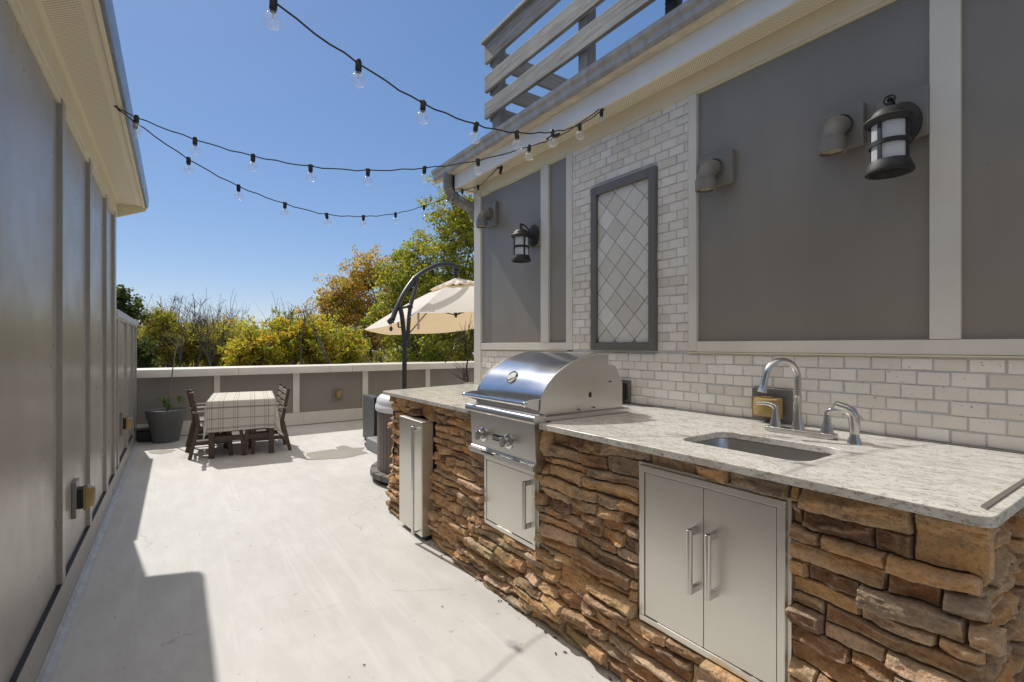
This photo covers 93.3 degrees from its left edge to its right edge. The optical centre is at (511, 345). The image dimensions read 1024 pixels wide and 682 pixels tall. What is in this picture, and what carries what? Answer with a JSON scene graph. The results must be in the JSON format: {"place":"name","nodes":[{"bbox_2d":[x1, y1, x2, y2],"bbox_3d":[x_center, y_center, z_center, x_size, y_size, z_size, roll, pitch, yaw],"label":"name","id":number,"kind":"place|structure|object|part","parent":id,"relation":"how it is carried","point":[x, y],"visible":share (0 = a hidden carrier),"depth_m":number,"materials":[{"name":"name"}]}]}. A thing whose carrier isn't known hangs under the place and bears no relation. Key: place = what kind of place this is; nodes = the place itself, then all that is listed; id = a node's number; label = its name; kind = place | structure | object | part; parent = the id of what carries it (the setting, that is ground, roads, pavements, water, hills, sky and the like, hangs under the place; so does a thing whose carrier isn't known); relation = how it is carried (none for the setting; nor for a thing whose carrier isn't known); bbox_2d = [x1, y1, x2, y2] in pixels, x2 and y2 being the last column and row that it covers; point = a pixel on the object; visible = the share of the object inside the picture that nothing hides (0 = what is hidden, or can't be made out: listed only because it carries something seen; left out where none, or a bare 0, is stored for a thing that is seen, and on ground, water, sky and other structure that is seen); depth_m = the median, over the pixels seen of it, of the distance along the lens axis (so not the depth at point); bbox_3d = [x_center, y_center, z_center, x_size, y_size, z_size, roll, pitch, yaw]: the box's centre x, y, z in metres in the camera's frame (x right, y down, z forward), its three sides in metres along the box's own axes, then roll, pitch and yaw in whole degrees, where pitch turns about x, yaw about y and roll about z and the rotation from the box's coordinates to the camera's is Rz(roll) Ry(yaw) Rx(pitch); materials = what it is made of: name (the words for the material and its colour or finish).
{"place":"outdoors","nodes":[
{"label":"outdoors","id":0,"kind":"place"},
{"bbox_2d":[132,287,469,367],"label":"distant trunks","id":1,"kind":"object","parent":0,"point":[208,355],"visible":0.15,"depth_m":24.44,"materials":[{"name":"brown plant"}]},
{"bbox_2d":[138,313,466,367],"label":"distant woods","id":2,"kind":"object","parent":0,"point":[385,358],"visible":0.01,"depth_m":35.86,"materials":[{"name":"green plant"}]},
{"bbox_2d":[49,420,622,681],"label":"deck","id":3,"kind":"structure","parent":0,"point":[321,570],"depth_m":2.96,"materials":[{"name":"concrete"}]},
{"bbox_2d":[0,0,148,681],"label":"house","id":4,"kind":"structure","parent":3,"relation":"on","point":[73,186],"depth_m":2.44,"materials":[{"name":"beige paint"}]},
{"bbox_2d":[71,478,95,518],"bbox_3d":[-2.680,0.950,3.033,0.108,0.220,0.140,0,0,-35],"label":"outlet box","id":5,"kind":"object","parent":4,"relation":"attached to","point":[83,497],"visible":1,"depth_m":2.99,"materials":[{"name":"beige paint"}]},
{"bbox_2d":[116,107,497,220],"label":"string lights","id":6,"kind":"object","parent":4,"relation":"hanging from","point":[238,186],"visible":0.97,"depth_m":3.74,"materials":[{"name":"black plastic"}]},
{"bbox_2d":[114,106,599,178],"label":"string lights","id":7,"kind":"object","parent":4,"relation":"hanging from","point":[195,140],"visible":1,"depth_m":3.17,"materials":[{"name":"black plastic"}]},
{"bbox_2d":[546,133,559,140],"bbox_3d":[0.325,-1.642,3.800,0.032,0.032,0.147,0,0,-35],"label":"plug","id":8,"kind":"object","parent":7,"relation":"attached to","point":[549,137],"visible":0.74,"depth_m":3.81,"materials":[{"name":"black plastic"}]},
{"bbox_2d":[116,309,138,466],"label":"parapet wall","id":9,"kind":"structure","parent":3,"relation":"on","point":[126,363],"depth_m":6.05,"materials":[{"name":"beige paint"}]},
{"bbox_2d":[120,411,132,435],"bbox_3d":[-4.466,0.900,5.604,0.108,0.260,0.160,0,0,-35],"label":"outlet box","id":10,"kind":"object","parent":9,"relation":"attached to","point":[126,423],"visible":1,"depth_m":5.56,"materials":[{"name":"beige paint"}]},
{"bbox_2d":[136,427,151,441],"bbox_3d":[-5.705,1.405,7.650,0.400,0.190,0.260,0,0,-35],"label":"storage tub","id":11,"kind":"object","parent":3,"relation":"on","point":[143,434],"visible":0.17,"depth_m":7.51,"materials":[{"name":"black plastic"}]},
{"bbox_2d":[149,449,173,453],"bbox_3d":[-4.951,1.496,6.837,0.297,0.001,0.354,0,0,-35],"label":"damp patch","id":12,"kind":"object","parent":3,"relation":"on","point":[159,451],"visible":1,"depth_m":6.82,"materials":[{"name":"concrete"}]},
{"bbox_2d":[145,407,186,443],"bbox_3d":[-5.411,1.248,7.564,0.540,0.505,0.540,0,0,-35],"label":"plant pot","id":13,"kind":"object","parent":3,"relation":"on","point":[165,425],"visible":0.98,"depth_m":7.40,"materials":[{"name":"grey paint"}]},
{"bbox_2d":[156,327,188,410],"bbox_3d":[-5.345,0.380,7.598,0.430,1.341,0.282,0,0,-16],"label":"potted plant","id":14,"kind":"object","parent":13,"relation":"on","point":[168,405],"visible":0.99,"depth_m":7.61,"materials":[{"name":"green plant"}]},
{"bbox_2d":[185,387,226,451],"bbox_3d":[-4.498,1.060,7.133,0.537,0.888,0.525,0,0,-34],"label":"patio chair","id":15,"kind":"object","parent":3,"relation":"on","point":[190,433],"visible":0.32,"depth_m":6.84,"materials":[{"name":"brown wood"}]},
{"bbox_2d":[188,390,232,459],"bbox_3d":[-4.158,1.060,6.688,0.537,0.888,0.525,0,0,-33],"label":"patio chair","id":16,"kind":"object","parent":3,"relation":"on","point":[199,425],"visible":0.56,"depth_m":6.42,"materials":[{"name":"brown wood"}]},
{"bbox_2d":[208,428,273,458],"bbox_3d":[-3.957,1.122,7.110,0.794,0.761,1.270,0,0,-28],"label":"dining table","id":17,"kind":"object","parent":3,"relation":"on","point":[241,436],"visible":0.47,"depth_m":6.58,"materials":[{"name":"brown wood"}]},
{"bbox_2d":[202,391,283,440],"bbox_3d":[-3.932,1.000,7.098,0.990,0.537,1.447,0,0,-28],"label":"tablecloth","id":18,"kind":"object","parent":17,"relation":"on","point":[229,411],"visible":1,"depth_m":6.56,"materials":[{"name":"fabric"}]},
{"bbox_2d":[248,384,285,441],"bbox_3d":[-3.795,1.060,7.456,0.537,0.888,0.525,0,0,-32],"label":"patio chair","id":19,"kind":"object","parent":3,"relation":"on","point":[279,392],"visible":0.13,"depth_m":7.60,"materials":[{"name":"brown wood"}]},
{"bbox_2d":[248,386,291,453],"bbox_3d":[-3.516,1.060,6.992,0.537,0.888,0.525,0,0,-32],"label":"patio chair","id":20,"kind":"object","parent":3,"relation":"on","point":[284,438],"visible":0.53,"depth_m":6.90,"materials":[{"name":"brown wood"}]},
{"bbox_2d":[137,361,473,435],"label":"parapet wall","id":21,"kind":"structure","parent":3,"relation":"on","point":[310,400],"depth_m":9.12,"materials":[{"name":"beige paint"}]},
{"bbox_2d":[332,388,342,399],"bbox_3d":[-3.396,0.960,9.462,0.210,0.225,0.108,0,0,-35],"label":"outlet box","id":22,"kind":"object","parent":21,"relation":"attached to","point":[337,394],"visible":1,"depth_m":9.45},
{"bbox_2d":[307,445,364,459],"bbox_3d":[-2.445,1.496,6.780,0.839,0.001,0.839,0,0,-35],"label":"damp patch","id":23,"kind":"object","parent":3,"relation":"on","point":[343,451],"visible":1,"depth_m":6.70,"materials":[{"name":"concrete"}]},
{"bbox_2d":[124,496,611,679],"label":"leaf litter","id":24,"kind":"object","parent":3,"relation":"on","point":[442,606],"visible":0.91,"depth_m":2.62,"materials":[{"name":"plant"}]},
{"bbox_2d":[363,394,377,439],"bbox_3d":[-2.015,1.140,7.633,0.515,0.720,0.530,0,0,-35],"label":"cover","id":25,"kind":"object","parent":3,"relation":"on","point":[369,418],"visible":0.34,"depth_m":7.44,"materials":[{"name":"grey plastic"}]},
{"bbox_2d":[366,436,376,453],"bbox_3d":[-1.652,1.415,6.695,0.402,0.170,1.100,0,0,-35],"label":"spa step","id":26,"kind":"object","parent":3,"relation":"on","point":[371,443],"visible":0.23,"depth_m":6.84,"materials":[{"name":"grey plastic"}]},
{"bbox_2d":[370,462,388,485],"bbox_3d":[-0.940,1.441,5.649,1.379,0.118,1.380,0,0,-35],"label":"paver ring","id":27,"kind":"object","parent":3,"relation":"on","point":[378,475],"visible":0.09,"depth_m":5.23,"materials":[{"name":"stone"}]},
{"bbox_2d":[375,394,393,474],"bbox_3d":[-0.940,0.959,5.649,1.272,0.848,1.272,0,0,-35],"label":"hot tub","id":28,"kind":"object","parent":27,"relation":"on","point":[383,408],"visible":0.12,"depth_m":5.22,"materials":[{"name":"white plastic"}]},
{"bbox_2d":[399,415,437,540],"bbox_3d":[-0.582,1.043,4.029,0.698,0.914,0.446,0,0,-35],"label":"beverage fridge","id":29,"kind":"object","parent":3,"relation":"on","point":[417,450],"visible":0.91,"depth_m":3.75,"materials":[{"name":"metal"}]},
{"bbox_3d":[-0.776,1.026,3.891,0.097,0.879,0.446,0,0,-35],"label":"door","id":30,"kind":"part","parent":29,"relation":"part of","materials":[{"name":"metal"}]},
{"bbox_2d":[364,262,473,445],"bbox_3d":[-1.070,0.027,8.511,3.360,2.944,3.202,0,0,-35],"label":"cantilever parasol","id":31,"kind":"object","parent":3,"relation":"on","point":[447,306],"visible":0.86,"depth_m":7.91,"materials":[{"name":"fabric"}]},
{"bbox_2d":[383,384,1023,681],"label":"kitchen island","id":32,"kind":"structure","parent":3,"relation":"on","point":[641,543],"depth_m":1.79,"materials":[{"name":"stone"}]},
{"bbox_3d":[-0.036,0.921,2.896,0.084,0.380,0.476,0,0,-35],"label":"cabinet door","id":33,"kind":"part","parent":32,"relation":"part of","materials":[{"name":"metal"}]},
{"bbox_2d":[462,352,628,472],"bbox_3d":[0.196,0.364,3.069,0.808,0.642,0.729,0,0,-35],"label":"gas grill","id":34,"kind":"object","parent":32,"relation":"in","point":[519,398],"visible":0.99,"depth_m":2.85,"materials":[{"name":"metal"}]},
{"bbox_3d":[0.636,0.848,1.946,0.084,0.607,0.276,0,0,-35],"label":"cabinet door","id":35,"kind":"part","parent":32,"relation":"part of","materials":[{"name":"metal"}]},
{"bbox_3d":[0.795,0.848,1.721,0.084,0.607,0.270,0,0,-35],"label":"cabinet door","id":36,"kind":"part","parent":32,"relation":"part of","materials":[{"name":"metal"}]},
{"bbox_2d":[756,358,843,439],"bbox_3d":[1.335,0.236,2.251,0.354,0.358,0.215,0,0,25],"label":"kitchen tap","id":37,"kind":"object","parent":32,"relation":"on","point":[797,427],"visible":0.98,"depth_m":2.25,"materials":[{"name":"silver metal"}]},
{"bbox_2d":[833,401,863,444],"bbox_3d":[1.431,0.326,2.057,0.111,0.178,0.054,0,0,17],"label":"sink sprayer","id":38,"kind":"object","parent":32,"relation":"on","point":[855,418],"visible":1,"depth_m":2.04,"materials":[{"name":"silver metal"}]},
{"bbox_2d":[431,0,1023,454],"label":"house","id":39,"kind":"structure","parent":3,"relation":"on","point":[893,306],"depth_m":2.61,"materials":[{"name":"beige paint"}]},
{"bbox_2d":[269,0,603,141],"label":"string lights","id":40,"kind":"object","parent":39,"relation":"hanging from","point":[273,4],"visible":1,"depth_m":2.23,"materials":[{"name":"black plastic"}]},
{"bbox_2d":[476,201,497,227],"bbox_3d":[-0.272,-1.321,4.894,0.192,0.257,0.195,0,0,-35],"label":"exhaust vent","id":41,"kind":"object","parent":39,"relation":"attached to","point":[487,217],"visible":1,"depth_m":4.86,"materials":[{"name":"grey plastic"}]},
{"bbox_2d":[511,219,540,262],"bbox_3d":[0.112,-0.929,4.286,0.267,0.382,0.193,0,0,-35],"label":"wall lantern","id":42,"kind":"object","parent":39,"relation":"attached to","point":[524,240],"depth_m":4.23,"materials":[{"name":"brown metal"}]},
{"bbox_2d":[481,0,655,129],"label":"privacy screen","id":43,"kind":"object","parent":39,"relation":"on","point":[514,25],"visible":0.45,"depth_m":4.54,"materials":[{"name":"grey wood"}]},
{"bbox_2d":[622,380,630,402],"bbox_3d":[0.774,0.328,3.457,0.108,0.160,0.110,0,0,-35],"label":"outlet box","id":44,"kind":"object","parent":39,"relation":"attached to","point":[626,391],"visible":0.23,"depth_m":3.44,"materials":[{"name":"grey paint"}]},
{"bbox_2d":[665,0,682,14],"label":"roof pipe","id":45,"kind":"object","parent":39,"relation":"on","point":[670,5],"visible":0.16,"depth_m":3.39,"materials":[{"name":"black plastic"}]},
{"bbox_2d":[695,149,735,193],"bbox_3d":[1.167,-1.026,2.859,0.192,0.235,0.219,0,0,-35],"label":"exhaust vent","id":46,"kind":"object","parent":39,"relation":"attached to","point":[715,171],"visible":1,"depth_m":2.82,"materials":[{"name":"grey plastic"}]},
{"bbox_2d":[752,388,792,424],"bbox_3d":[1.377,0.332,2.603,0.108,0.190,0.210,0,0,-35],"label":"outlet box","id":47,"kind":"object","parent":39,"relation":"attached to","point":[782,400],"visible":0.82,"depth_m":2.57,"materials":[{"name":"grey paint"}]},
{"bbox_2d":[818,101,865,157],"bbox_3d":[1.550,-1.031,2.317,0.192,0.238,0.188,0,0,-35],"label":"exhaust vent","id":48,"kind":"object","parent":39,"relation":"attached to","point":[842,131],"visible":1,"depth_m":2.29,"materials":[{"name":"grey plastic"}]},
{"bbox_2d":[863,84,928,179],"bbox_3d":[1.656,-0.934,2.103,0.267,0.392,0.190,0,0,-35],"label":"wall lantern","id":49,"kind":"object","parent":39,"relation":"attached to","point":[895,126],"depth_m":2.05,"materials":[{"name":"brown metal"}]},
{"bbox_2d":[112,0,686,350],"label":"sky","id":50,"kind":"structure","parent":0,"point":[227,74],"materials":[{"name":"blue"}]},
{"label":"ground","id":51,"kind":"structure","parent":0,"visible":0},
{"bbox_2d":[116,284,152,327],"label":"dark tree","id":52,"kind":"object","parent":51,"relation":"on","point":[123,296],"visible":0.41,"depth_m":14.88,"materials":[{"name":"green plant"}]},
{"bbox_2d":[137,334,163,367],"bbox_3d":[-9.354,5.081,12.053,1.072,10.846,1.083,0,0,-3],"label":"dark shrub","id":53,"kind":"object","parent":51,"relation":"on","point":[144,357],"visible":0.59,"depth_m":11.94,"materials":[{"name":"green plant"}]},
{"bbox_2d":[136,296,190,367],"bbox_3d":[-17.603,3.969,23.756,3.134,13.117,2.954,0,0,-35],"label":"thin tree","id":54,"kind":"object","parent":51,"relation":"on","point":[155,327],"visible":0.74,"depth_m":23.70,"materials":[{"name":"green plant"}]},
{"bbox_2d":[165,294,205,367],"bbox_3d":[-17.068,3.923,25.001,3.496,13.226,2.173,0,0,15],"label":"thin tree","id":55,"kind":"object","parent":51,"relation":"on","point":[185,359],"visible":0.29,"depth_m":24.74,"materials":[{"name":"green plant"}]},
{"bbox_2d":[177,293,228,366],"bbox_3d":[-15.998,3.897,24.859,2.664,13.254,2.874,0,0,-35],"label":"thin tree","id":56,"kind":"object","parent":51,"relation":"on","point":[195,357],"visible":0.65,"depth_m":24.67,"materials":[{"name":"green plant"}]},
{"bbox_2d":[200,301,239,366],"bbox_3d":[-15.847,4.016,26.188,2.452,12.999,2.730,0,0,-35],"label":"thin tree","id":57,"kind":"object","parent":51,"relation":"on","point":[231,336],"visible":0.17,"depth_m":25.80,"materials":[{"name":"green plant"}]},
{"bbox_2d":[220,310,257,365],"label":"thin tree","id":58,"kind":"object","parent":51,"relation":"on","point":[240,329],"visible":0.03,"depth_m":29.89,"materials":[{"name":"green plant"}]},
{"bbox_2d":[217,317,290,365],"bbox_3d":[-5.809,4.915,10.930,1.426,11.184,1.868,0,0,-35],"label":"yellow sapling","id":59,"kind":"object","parent":51,"relation":"on","point":[249,350],"visible":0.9,"depth_m":10.79,"materials":[{"name":"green plant"}]},
{"bbox_2d":[228,295,349,364],"bbox_3d":[-5.408,4.617,12.011,3.140,11.785,2.191,0,0,40],"label":"bush","id":60,"kind":"object","parent":51,"relation":"on","point":[312,353],"visible":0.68,"depth_m":11.74,"materials":[{"name":"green plant"}]},
{"bbox_2d":[283,304,297,364],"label":"bare sapling","id":61,"kind":"object","parent":51,"relation":"on","point":[290,314],"visible":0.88,"depth_m":11.52,"materials":[{"name":"brown plant"}]},
{"bbox_2d":[288,301,318,364],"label":"bare sapling","id":62,"kind":"object","parent":51,"relation":"on","point":[303,330],"visible":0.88,"depth_m":10.45,"materials":[{"name":"brown plant"}]},
{"bbox_2d":[296,307,331,363],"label":"bare sapling","id":63,"kind":"object","parent":51,"relation":"on","point":[324,352],"visible":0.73,"depth_m":11.06,"materials":[{"name":"brown plant"}]},
{"bbox_2d":[318,299,347,336],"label":"bare sapling","id":64,"kind":"object","parent":51,"relation":"on","point":[337,317],"visible":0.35,"depth_m":13.89,"materials":[{"name":"brown plant"}]},
{"bbox_2d":[306,311,383,363],"bbox_3d":[-4.524,4.771,12.951,1.871,11.472,1.721,0,0,-35],"label":"yellow sapling","id":65,"kind":"object","parent":51,"relation":"on","point":[354,356],"visible":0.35,"depth_m":12.81,"materials":[{"name":"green plant"}]},
{"bbox_2d":[303,243,401,362],"bbox_3d":[-7.339,2.783,23.175,6.713,15.491,4.236,0,0,-6],"label":"autumn tree","id":66,"kind":"object","parent":51,"relation":"on","point":[349,313],"visible":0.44,"depth_m":22.41,"materials":[{"name":"orange plant"}]},
{"bbox_2d":[359,174,473,362],"bbox_3d":[-2.895,1.951,19.151,5.610,17.175,6.581,0,0,-35],"label":"green tree","id":67,"kind":"object","parent":51,"relation":"on","point":[459,222],"visible":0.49,"depth_m":18.43,"materials":[{"name":"green plant"}]},
{"bbox_2d":[435,315,473,381],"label":"bare sapling","id":68,"kind":"object","parent":51,"relation":"on","point":[465,374],"visible":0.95,"depth_m":8.04,"materials":[{"name":"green plant"}]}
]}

